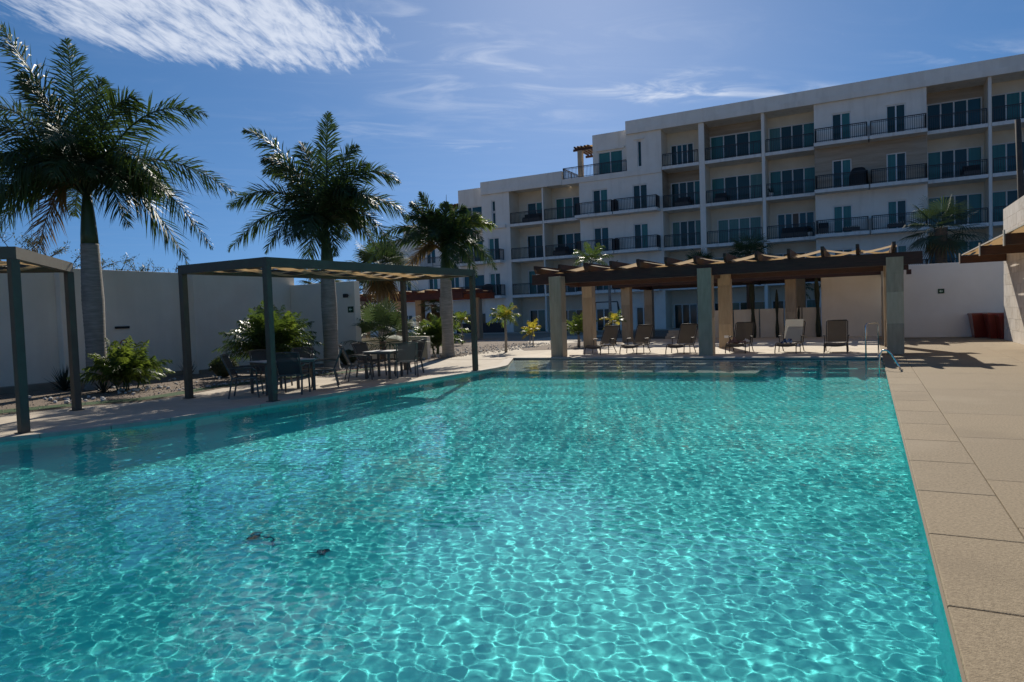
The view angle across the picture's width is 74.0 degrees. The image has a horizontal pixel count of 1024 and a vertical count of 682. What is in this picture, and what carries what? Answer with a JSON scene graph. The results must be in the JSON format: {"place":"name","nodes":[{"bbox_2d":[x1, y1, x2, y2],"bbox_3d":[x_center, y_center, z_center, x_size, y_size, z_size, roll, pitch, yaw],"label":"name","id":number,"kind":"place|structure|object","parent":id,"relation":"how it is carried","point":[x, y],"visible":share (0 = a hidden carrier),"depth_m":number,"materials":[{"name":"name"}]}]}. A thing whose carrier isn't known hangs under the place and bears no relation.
{"place":"outdoors","nodes":[
{"label":"outdoors","id":0,"kind":"place"},
{"bbox_2d":[0,359,503,435],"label":"terrace","id":1,"kind":"structure","parent":0,"point":[55,419],"depth_m":14.48,"materials":[{"name":"concrete"}]},
{"bbox_2d":[0,246,84,433],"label":"shade pergola","id":2,"kind":"object","parent":1,"relation":"on","point":[16,263],"visible":1,"depth_m":10.75,"materials":[{"name":"grey metal"}]},
{"bbox_2d":[220,354,263,398],"bbox_3d":[-5.919,0.747,14.895,0.798,0.964,0.632,-2,2,-10],"label":"dining chair","id":3,"kind":"object","parent":1,"relation":"on","point":[229,366],"visible":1,"depth_m":14.89,"materials":[{"name":"grey metal"}]},
{"bbox_2d":[249,349,282,389],"bbox_3d":[-5.920,0.691,16.311,0.632,0.964,0.798,-3,3,-32],"label":"dining chair","id":4,"kind":"object","parent":1,"relation":"on","point":[258,355],"visible":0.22,"depth_m":16.47,"materials":[{"name":"grey"}]},
{"bbox_2d":[247,358,315,394],"bbox_3d":[-5.294,0.804,15.710,1.250,0.735,0.900,-4,3,-44],"label":"dining table","id":5,"kind":"object","parent":1,"relation":"on","point":[264,362],"visible":0.67,"depth_m":15.60,"materials":[{"name":"grey metal"}]},
{"bbox_2d":[276,352,310,394],"bbox_3d":[-4.900,0.702,15.121,0.632,0.964,0.798,-2,2,0],"label":"dining chair","id":6,"kind":"object","parent":1,"relation":"on","point":[288,365],"visible":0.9,"depth_m":14.89,"materials":[{"name":"grey"}]},
{"bbox_2d":[280,347,313,387],"bbox_3d":[-5.332,0.647,16.895,0.632,0.964,0.798,-2,2,8],"label":"dining chair","id":7,"kind":"object","parent":1,"relation":"on","point":[305,352],"visible":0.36,"depth_m":17.16,"materials":[{"name":"grey"}]},
{"bbox_2d":[311,346,343,388],"bbox_3d":[-4.471,0.631,16.524,0.798,0.964,0.632,-3,2,-12],"label":"dining chair","id":8,"kind":"object","parent":1,"relation":"on","point":[330,368],"visible":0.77,"depth_m":16.29,"materials":[{"name":"grey metal"}]},
{"bbox_2d":[178,257,477,401],"bbox_3d":[-4.165,-0.402,17.400,2.798,2.930,7.506,-1,3,33],"label":"shade pergola","id":9,"kind":"object","parent":1,"relation":"on","point":[266,269],"visible":1,"depth_m":15.11,"materials":[{"name":"grey metal"}]},
{"bbox_2d":[338,345,372,380],"bbox_3d":[-4.177,0.560,18.081,0.798,0.964,0.632,-3,2,-22],"label":"dining chair","id":10,"kind":"object","parent":1,"relation":"on","point":[345,355],"visible":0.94,"depth_m":17.93,"materials":[{"name":"grey metal"}]},
{"bbox_2d":[351,342,386,376],"bbox_3d":[-4.020,0.514,19.099,0.798,0.964,0.632,-1,3,30],"label":"dining chair","id":11,"kind":"object","parent":1,"relation":"on","point":[359,348],"visible":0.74,"depth_m":19.15,"materials":[{"name":"grey"}]},
{"bbox_2d":[362,350,402,378],"bbox_3d":[-3.489,0.630,18.507,0.820,0.735,0.820,-1,2,18],"label":"dining table","id":12,"kind":"object","parent":1,"relation":"on","point":[379,352],"visible":0.75,"depth_m":18.25,"materials":[{"name":"grey metal"}]},
{"bbox_2d":[393,342,418,377],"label":"dining chair","id":13,"kind":"object","parent":1,"relation":"on","point":[408,352],"visible":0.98,"depth_m":18.23,"materials":[{"name":"grey"}]},
{"bbox_2d":[394,339,425,374],"bbox_3d":[-2.930,0.454,19.642,0.632,0.964,0.798,0,3,40],"label":"dining chair","id":14,"kind":"object","parent":1,"relation":"on","point":[421,344],"visible":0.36,"depth_m":19.67,"materials":[{"name":"grey"}]},
{"bbox_2d":[0,341,582,415],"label":"gravel bed","id":15,"kind":"object","parent":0,"point":[36,396],"visible":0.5,"depth_m":18.27,"materials":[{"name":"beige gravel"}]},
{"bbox_2d":[0,224,115,269],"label":"dry tree","id":16,"kind":"object","parent":15,"relation":"on","point":[29,244],"visible":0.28,"depth_m":25.80,"materials":[{"name":"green plant"}]},
{"bbox_2d":[42,366,83,390],"bbox_3d":[-11.796,0.936,17.935,1.234,0.758,1.231,-2,2,-4],"label":"agave","id":17,"kind":"object","parent":15,"relation":"on","point":[61,379],"visible":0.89,"depth_m":17.90,"materials":[{"name":"green plant"}]},
{"bbox_2d":[0,22,237,389],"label":"royal palm","id":18,"kind":"object","parent":15,"relation":"on","point":[62,161],"visible":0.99,"depth_m":17.47,"materials":[{"name":"green plant"}]},
{"bbox_2d":[68,335,174,391],"bbox_3d":[-9.804,0.564,17.320,1.962,1.417,2.053,-2,2,7],"label":"areca palm","id":19,"kind":"object","parent":15,"relation":"on","point":[119,358],"visible":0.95,"depth_m":17.03,"materials":[{"name":"green plant"}]},
{"bbox_2d":[73,249,170,272],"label":"dry tree","id":20,"kind":"object","parent":15,"relation":"on","point":[131,266],"visible":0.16,"depth_m":26.77,"materials":[{"name":"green plant"}]},
{"bbox_2d":[0,365,244,393],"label":"wall footing","id":21,"kind":"object","parent":15,"relation":"on","point":[31,387],"depth_m":18.59,"materials":[{"name":"grey concrete"}]},
{"bbox_2d":[80,346,172,389],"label":"areca palm","id":22,"kind":"object","parent":15,"relation":"on","point":[148,370],"visible":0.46,"depth_m":17.48,"materials":[{"name":"green plant"}]},
{"bbox_2d":[0,269,293,386],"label":"garden wall","id":23,"kind":"structure","parent":15,"relation":"on","point":[144,306],"depth_m":21.09,"materials":[{"name":"paint"}]},
{"bbox_2d":[0,368,375,412],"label":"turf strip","id":24,"kind":"object","parent":15,"relation":"on","point":[112,401],"visible":0.65,"depth_m":15.21,"materials":[{"name":"green plant"}]},
{"bbox_2d":[208,355,238,376],"bbox_3d":[-8.787,0.757,20.696,0.879,0.685,0.895,-1,3,28],"label":"round shrub","id":25,"kind":"object","parent":15,"relation":"on","point":[218,368],"visible":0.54,"depth_m":20.44,"materials":[{"name":"green plant"}]},
{"bbox_2d":[208,300,323,364],"bbox_3d":[-7.218,-0.090,20.408,3.115,2.298,3.431,-1,3,28],"label":"areca palm","id":26,"kind":"object","parent":15,"relation":"on","point":[254,325],"visible":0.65,"depth_m":20.00,"materials":[{"name":"green plant"}]},
{"bbox_2d":[255,311,315,353],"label":"areca palm","id":27,"kind":"object","parent":15,"relation":"on","point":[293,322],"visible":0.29,"depth_m":20.52,"materials":[{"name":"green plant"}]},
{"bbox_2d":[225,111,409,371],"bbox_3d":[-6.060,-3.139,21.596,4.969,8.202,3.663,-1,3,28],"label":"royal palm","id":28,"kind":"object","parent":15,"relation":"on","point":[319,211],"visible":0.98,"depth_m":21.28,"materials":[{"name":"green plant"}]},
{"bbox_2d":[290,281,361,363],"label":"end wall","id":29,"kind":"structure","parent":15,"relation":"on","point":[306,300],"depth_m":25.30,"materials":[{"name":"paint"}]},
{"bbox_2d":[344,239,417,336],"bbox_3d":[-6.162,-2.220,32.465,4.025,5.518,3.833,-1,3,28],"label":"fan palm","id":30,"kind":"object","parent":15,"relation":"on","point":[380,290],"visible":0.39,"depth_m":32.05,"materials":[{"name":"green plant"}]},
{"bbox_2d":[340,297,433,360],"bbox_3d":[-5.070,-0.447,25.864,3.946,2.420,3.757,-1,3,28],"label":"fan palm","id":31,"kind":"object","parent":15,"relation":"on","point":[380,319],"visible":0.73,"depth_m":25.28,"materials":[{"name":"green plant"}]},
{"bbox_2d":[362,336,430,358],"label":"curved wall","id":32,"kind":"structure","parent":15,"relation":"on","point":[426,354],"depth_m":27.22,"materials":[{"name":"beige paint"}]},
{"bbox_2d":[366,191,496,356],"bbox_3d":[-2.981,-2.629,26.405,4.659,6.587,3.178,-3,3,-31],"label":"royal palm","id":33,"kind":"object","parent":15,"relation":"on","point":[450,233],"visible":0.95,"depth_m":26.55,"materials":[{"name":"green plant"}]},
{"bbox_2d":[408,315,465,354],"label":"areca palm","id":34,"kind":"object","parent":15,"relation":"on","point":[433,335],"visible":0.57,"depth_m":28.47,"materials":[{"name":"green plant"}]},
{"bbox_2d":[414,311,470,353],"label":"areca palm","id":35,"kind":"object","parent":15,"relation":"on","point":[431,316],"visible":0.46,"depth_m":28.56,"materials":[{"name":"green plant"}]},
{"bbox_2d":[453,311,470,343],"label":"young palm","id":36,"kind":"object","parent":15,"relation":"on","point":[461,315],"visible":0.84,"depth_m":38.25,"materials":[{"name":"green plant"}]},
{"bbox_2d":[0,359,961,681],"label":"pool water","id":37,"kind":"structure","parent":0,"point":[638,521],"depth_m":5.09,"materials":[{"name":"teal liquid"}]},
{"bbox_2d":[0,0,1023,294],"label":"sky","id":38,"kind":"structure","parent":0,"point":[454,96],"materials":[{"name":"blue"}]},
{"bbox_2d":[446,335,621,358],"bbox_3d":[2.828,0.116,35.225,6.279,0.001,22.702,-1,2,14],"label":"paved court","id":39,"kind":"object","parent":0,"point":[510,353],"visible":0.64,"depth_m":28.66,"materials":[{"name":"concrete"}]},
{"bbox_2d":[487,302,521,351],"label":"young palm","id":40,"kind":"object","parent":39,"relation":"on","point":[504,314],"visible":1,"depth_m":28.65,"materials":[{"name":"green plant"}]},
{"bbox_2d":[520,341,626,349],"bbox_3d":[3.242,0.191,32.737,3.900,0.001,8.100,-1,3,28],"label":"garden bed","id":41,"kind":"object","parent":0,"point":[544,347],"visible":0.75,"depth_m":31.73,"materials":[{"name":"beige gravel"}]},
{"bbox_2d":[566,312,597,346],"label":"young palm","id":42,"kind":"object","parent":41,"relation":"on","point":[577,326],"visible":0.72,"depth_m":30.95,"materials":[{"name":"green plant"}]},
{"bbox_2d":[571,242,611,265],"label":"young palm","id":43,"kind":"object","parent":41,"relation":"on","point":[593,256],"visible":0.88,"depth_m":35.81,"materials":[{"name":"green plant"}]},
{"bbox_2d":[370,328,821,340],"bbox_3d":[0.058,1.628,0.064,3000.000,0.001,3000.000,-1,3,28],"label":"ground","id":44,"kind":"structure","parent":0,"point":[510,336],"depth_m":49.53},
{"bbox_2d":[360,288,494,338],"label":"red pergola","id":45,"kind":"object","parent":44,"relation":"on","point":[418,297],"visible":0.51,"depth_m":46.11,"materials":[{"name":"red wood"}]},
{"bbox_2d":[418,299,439,322],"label":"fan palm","id":46,"kind":"object","parent":44,"relation":"on","point":[435,307],"visible":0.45,"depth_m":48.27,"materials":[{"name":"green plant"}]},
{"bbox_2d":[363,54,1023,334],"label":"apartment building","id":47,"kind":"structure","parent":44,"relation":"on","point":[905,141],"depth_m":52.17,"materials":[{"name":"beige paint"}]},
{"bbox_2d":[527,234,543,257],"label":"window","id":48,"kind":"structure","parent":47,"relation":"in","point":[532,240],"depth_m":61.97,"materials":[{"name":"blue glass"}]},
{"bbox_2d":[529,309,545,330],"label":"window","id":49,"kind":"structure","parent":47,"relation":"in","point":[540,314],"depth_m":62.14,"materials":[{"name":"blue glass"}]},
{"bbox_2d":[555,196,578,218],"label":"window","id":50,"kind":"structure","parent":47,"relation":"in","point":[568,201],"depth_m":60.37,"materials":[{"name":"teal glass"}]},
{"bbox_2d":[556,232,580,255],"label":"window","id":51,"kind":"structure","parent":47,"relation":"in","point":[565,238],"depth_m":60.42,"materials":[{"name":"blue glass"}]},
{"bbox_2d":[573,145,592,176],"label":"roof pergola","id":52,"kind":"object","parent":47,"relation":"on","point":[587,150],"visible":0.65,"depth_m":58.64,"materials":[{"name":"stone"}]},
{"bbox_2d":[592,188,607,212],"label":"window","id":53,"kind":"structure","parent":47,"relation":"in","point":[601,194],"depth_m":56.91,"materials":[{"name":"teal glass"}]},
{"bbox_2d":[594,226,608,250],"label":"window","id":54,"kind":"structure","parent":47,"relation":"in","point":[600,232],"depth_m":57.01,"materials":[{"name":"blue glass"}]},
{"bbox_2d":[596,308,608,329],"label":"window","id":55,"kind":"structure","parent":47,"relation":"in","point":[600,312],"depth_m":57.41,"materials":[{"name":"blue glass"}]},
{"bbox_2d":[598,149,622,174],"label":"window","id":56,"kind":"structure","parent":47,"relation":"in","point":[615,155],"depth_m":56.97,"materials":[{"name":"teal glass"}]},
{"bbox_2d":[633,184,647,208],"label":"window","id":57,"kind":"structure","parent":47,"relation":"in","point":[641,189],"depth_m":55.32,"materials":[{"name":"blue glass"}]},
{"bbox_2d":[634,223,648,248],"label":"window","id":58,"kind":"structure","parent":47,"relation":"in","point":[641,229],"depth_m":55.46,"materials":[{"name":"blue glass"}]},
{"bbox_2d":[670,142,693,164],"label":"window","id":59,"kind":"structure","parent":47,"relation":"in","point":[687,146],"depth_m":55.40,"materials":[{"name":"teal glass"}]},
{"bbox_2d":[671,180,699,206],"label":"window","id":60,"kind":"structure","parent":47,"relation":"in","point":[688,186],"depth_m":55.39,"materials":[{"name":"blue glass"}]},
{"bbox_2d":[674,303,697,327],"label":"window","id":61,"kind":"structure","parent":47,"relation":"in","point":[683,313],"depth_m":55.99,"materials":[{"name":"blue glass"}]},
{"bbox_2d":[672,219,700,246],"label":"window","id":62,"kind":"structure","parent":47,"relation":"in","point":[688,226],"depth_m":55.58,"materials":[{"name":"blue glass"}]},
{"bbox_2d":[710,130,761,159],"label":"window","id":63,"kind":"structure","parent":47,"relation":"in","point":[755,135],"depth_m":53.45,"materials":[{"name":"teal glass"}]},
{"bbox_2d":[711,172,762,202],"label":"window","id":64,"kind":"structure","parent":47,"relation":"in","point":[754,178],"depth_m":53.54,"materials":[{"name":"teal glass"}]},
{"bbox_2d":[714,301,764,324],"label":"window","id":65,"kind":"structure","parent":47,"relation":"in","point":[759,305],"depth_m":53.87,"materials":[{"name":"blue glass"}]},
{"bbox_2d":[717,216,761,242],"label":"window","id":66,"kind":"structure","parent":47,"relation":"in","point":[754,221],"depth_m":53.70,"materials":[{"name":"teal glass"}]},
{"bbox_2d":[768,122,813,151],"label":"window","id":67,"kind":"structure","parent":47,"relation":"in","point":[803,128],"depth_m":51.55,"materials":[{"name":"teal glass"}]},
{"bbox_2d":[769,166,814,195],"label":"window","id":68,"kind":"structure","parent":47,"relation":"in","point":[802,173],"depth_m":51.68,"materials":[{"name":"teal glass"}]},
{"bbox_2d":[781,226,810,237],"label":"balcony seat","id":69,"kind":"object","parent":47,"relation":"on","point":[788,232],"visible":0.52,"depth_m":50.70,"materials":[{"name":"grey"}]},
{"bbox_2d":[777,211,814,238],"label":"window","id":70,"kind":"structure","parent":47,"relation":"in","point":[808,216],"depth_m":51.75,"materials":[{"name":"blue glass"}]},
{"bbox_2d":[831,111,850,140],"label":"window","id":71,"kind":"structure","parent":47,"relation":"in","point":[844,118],"depth_m":48.30,"materials":[{"name":"blue glass"}]},
{"bbox_2d":[832,158,851,187],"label":"window","id":72,"kind":"structure","parent":47,"relation":"in","point":[843,165],"depth_m":48.45,"materials":[{"name":"blue glass"}]},
{"bbox_2d":[833,204,852,232],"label":"window","id":73,"kind":"structure","parent":47,"relation":"in","point":[845,211],"depth_m":48.62,"materials":[{"name":"blue glass"}]},
{"bbox_2d":[849,167,868,185],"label":"grill cover","id":74,"kind":"object","parent":47,"relation":"on","point":[857,178],"visible":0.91,"depth_m":47.16,"materials":[{"name":"black fabric"}]},
{"bbox_2d":[886,152,905,181],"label":"window","id":75,"kind":"structure","parent":47,"relation":"in","point":[900,160],"depth_m":46.90,"materials":[{"name":"blue glass"}]},
{"bbox_2d":[886,103,905,132],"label":"window","id":76,"kind":"structure","parent":47,"relation":"in","point":[899,110],"depth_m":46.74,"materials":[{"name":"blue glass"}]},
{"bbox_2d":[887,199,906,228],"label":"window","id":77,"kind":"structure","parent":47,"relation":"in","point":[895,206],"depth_m":47.00,"materials":[{"name":"blue glass"}]},
{"bbox_2d":[927,97,981,130],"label":"window","id":78,"kind":"structure","parent":47,"relation":"in","point":[970,103],"depth_m":46.72,"materials":[{"name":"blue glass"}]},
{"bbox_2d":[927,145,982,179],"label":"window","id":79,"kind":"structure","parent":47,"relation":"in","point":[976,152],"depth_m":46.94,"materials":[{"name":"blue glass"}]},
{"bbox_2d":[928,239,982,263],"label":"window","id":80,"kind":"structure","parent":47,"relation":"in","point":[973,243],"depth_m":46.93,"materials":[{"name":"blue glass"}]},
{"bbox_2d":[928,192,982,226],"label":"window","id":81,"kind":"structure","parent":47,"relation":"in","point":[975,200],"depth_m":46.72,"materials":[{"name":"blue glass"}]},
{"bbox_2d":[993,189,1017,221],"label":"window","id":82,"kind":"structure","parent":47,"relation":"in","point":[1004,197],"depth_m":45.76,"materials":[{"name":"blue glass"}]},
{"bbox_2d":[992,140,1023,173],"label":"window","id":83,"kind":"structure","parent":47,"relation":"in","point":[1009,148],"depth_m":45.57,"materials":[{"name":"blue glass"}]},
{"bbox_2d":[992,90,1023,121],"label":"window","id":84,"kind":"structure","parent":47,"relation":"in","point":[1016,97],"depth_m":45.33,"materials":[{"name":"blue glass"}]},
{"bbox_2d":[714,307,820,337],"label":"wall","id":85,"kind":"structure","parent":44,"relation":"on","point":[765,328],"depth_m":33.54,"materials":[{"name":"beige paint"}]},
{"bbox_2d":[511,336,882,358],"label":"lounger deck","id":86,"kind":"structure","parent":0,"point":[763,348],"depth_m":24.45,"materials":[{"name":"brown concrete"}]},
{"bbox_2d":[584,325,619,354],"bbox_3d":[3.438,-0.042,25.715,0.770,1.038,1.733,0,3,36],"label":"sun lounger","id":87,"kind":"object","parent":86,"relation":"on","point":[610,332],"visible":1,"depth_m":26.14,"materials":[{"name":"brown"}]},
{"bbox_2d":[619,324,653,353],"bbox_3d":[4.659,-0.069,25.303,0.770,1.038,1.733,-1,3,34],"label":"sun lounger","id":88,"kind":"object","parent":86,"relation":"on","point":[642,335],"visible":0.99,"depth_m":25.74,"materials":[{"name":"brown metal"}]},
{"bbox_2d":[665,323,697,353],"bbox_3d":[6.138,-0.090,24.494,0.770,1.038,1.733,-1,3,33],"label":"sun lounger","id":89,"kind":"object","parent":86,"relation":"on","point":[687,331],"visible":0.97,"depth_m":24.95,"materials":[{"name":"brown fabric"}]},
{"bbox_2d":[532,241,922,356],"bbox_3d":[9.803,-1.564,29.365,13.102,3.320,16.400,-1,3,28],"label":"lounger pergola","id":90,"kind":"object","parent":86,"relation":"on","point":[794,272],"visible":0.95,"depth_m":24.28,"materials":[{"name":"wood"}]},
{"bbox_2d":[725,322,754,352],"bbox_3d":[7.992,-0.128,23.783,0.770,1.038,1.733,-1,3,31],"label":"sun lounger","id":91,"kind":"object","parent":86,"relation":"on","point":[743,330],"visible":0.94,"depth_m":24.25,"materials":[{"name":"brown fabric"}]},
{"bbox_2d":[749,284,755,337],"bbox_3d":[11.901,-1.647,33.636,0.315,3.002,0.264,-1,3,28],"label":"column cactus","id":92,"kind":"object","parent":86,"relation":"on","point":[751,295],"depth_m":33.55,"materials":[{"name":"green plant"}]},
{"bbox_2d":[774,321,805,352],"bbox_3d":[9.397,-0.144,22.928,0.770,1.038,1.733,-1,3,34],"label":"sun lounger","id":93,"kind":"object","parent":86,"relation":"on","point":[779,344],"visible":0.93,"depth_m":22.66,"materials":[{"name":"grey fabric"}]},
{"bbox_2d":[784,319,803,340],"bbox_3d":[9.670,-0.368,23.340,0.580,0.745,0.400,-1,3,34],"label":"towel","id":94,"kind":"object","parent":93,"relation":"hanging from","point":[793,329],"visible":0.93,"depth_m":23.35,"materials":[{"name":"white fabric"}]},
{"bbox_2d":[814,278,820,336],"bbox_3d":[14.506,-1.635,32.270,0.273,2.901,0.244,-1,3,28],"label":"column cactus","id":95,"kind":"object","parent":86,"relation":"on","point":[817,303],"depth_m":32.20,"materials":[{"name":"green plant"}]},
{"bbox_2d":[823,320,849,353],"bbox_3d":[10.575,-0.156,22.168,0.770,1.038,1.733,-1,3,28],"label":"sun lounger","id":96,"kind":"object","parent":86,"relation":"on","point":[836,330],"visible":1,"depth_m":22.64,"materials":[{"name":"brown metal"}]},
{"bbox_2d":[821,275,881,336],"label":"tall wall","id":97,"kind":"structure","parent":86,"relation":"on","point":[855,301],"depth_m":31.59,"materials":[{"name":"paint"}]},
{"bbox_2d":[597,327,821,338],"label":"court bed","id":98,"kind":"object","parent":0,"point":[660,333],"depth_m":42.62,"materials":[{"name":"beige gravel"}]},
{"bbox_2d":[725,231,778,308],"bbox_3d":[13.136,-3.225,37.466,3.229,5.764,3.154,-3,3,-32],"label":"fan palm","id":99,"kind":"object","parent":98,"relation":"on","point":[741,246],"visible":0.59,"depth_m":37.17,"materials":[{"name":"green plant"}]},
{"bbox_2d":[896,195,992,263],"bbox_3d":[20.885,-3.808,32.771,4.284,6.748,4.277,-1,3,28],"label":"fan palm","id":100,"kind":"object","parent":98,"relation":"on","point":[940,242],"visible":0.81,"depth_m":32.59,"materials":[{"name":"green plant"}]},
{"bbox_2d":[877,336,1023,681],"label":"pool deck","id":101,"kind":"structure","parent":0,"point":[958,402],"depth_m":6.05,"materials":[{"name":"brown"}]},
{"bbox_2d":[903,261,1004,337],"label":"white wall","id":102,"kind":"structure","parent":101,"relation":"on","point":[929,311],"depth_m":28.33,"materials":[{"name":"paint"}]},
{"bbox_2d":[967,313,986,337],"bbox_3d":[18.945,-0.641,27.430,0.820,0.980,0.820,-1,2,24],"label":"red planter","id":103,"kind":"object","parent":101,"relation":"on","point":[977,325],"visible":0.62,"depth_m":27.20,"materials":[{"name":"ceramic"}]},
{"bbox_2d":[982,313,1003,338],"bbox_3d":[18.910,-0.602,26.479,0.820,0.980,0.820,-1,2,24],"label":"red planter","id":104,"kind":"object","parent":101,"relation":"on","point":[990,325],"visible":0.52,"depth_m":26.28,"materials":[{"name":"ceramic"}]},
{"bbox_2d":[1003,196,1023,344],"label":"stone wall","id":105,"kind":"structure","parent":101,"relation":"on","point":[1013,214],"depth_m":23.63,"materials":[{"name":"grey stone"}]},
{"bbox_2d":[959,223,1023,263],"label":"pergola","id":106,"kind":"object","parent":105,"relation":"attached to","point":[997,248],"depth_m":20.69,"materials":[{"name":"wood"}]},
{"bbox_2d":[1015,119,1023,198],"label":"bare trunk","id":107,"kind":"object","parent":101,"relation":"on","point":[1019,164],"visible":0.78,"depth_m":27.52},
{"label":"pool floor","id":108,"kind":"structure","parent":0,"visible":0},
{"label":"pool wall","id":109,"kind":"structure","parent":108,"relation":"on","visible":0},
{"bbox_2d":[0,358,513,441],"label":"terrace coping","id":110,"kind":"object","parent":109,"relation":"on","point":[505,362],"visible":0.67,"depth_m":12.81,"materials":[{"name":"stone"}]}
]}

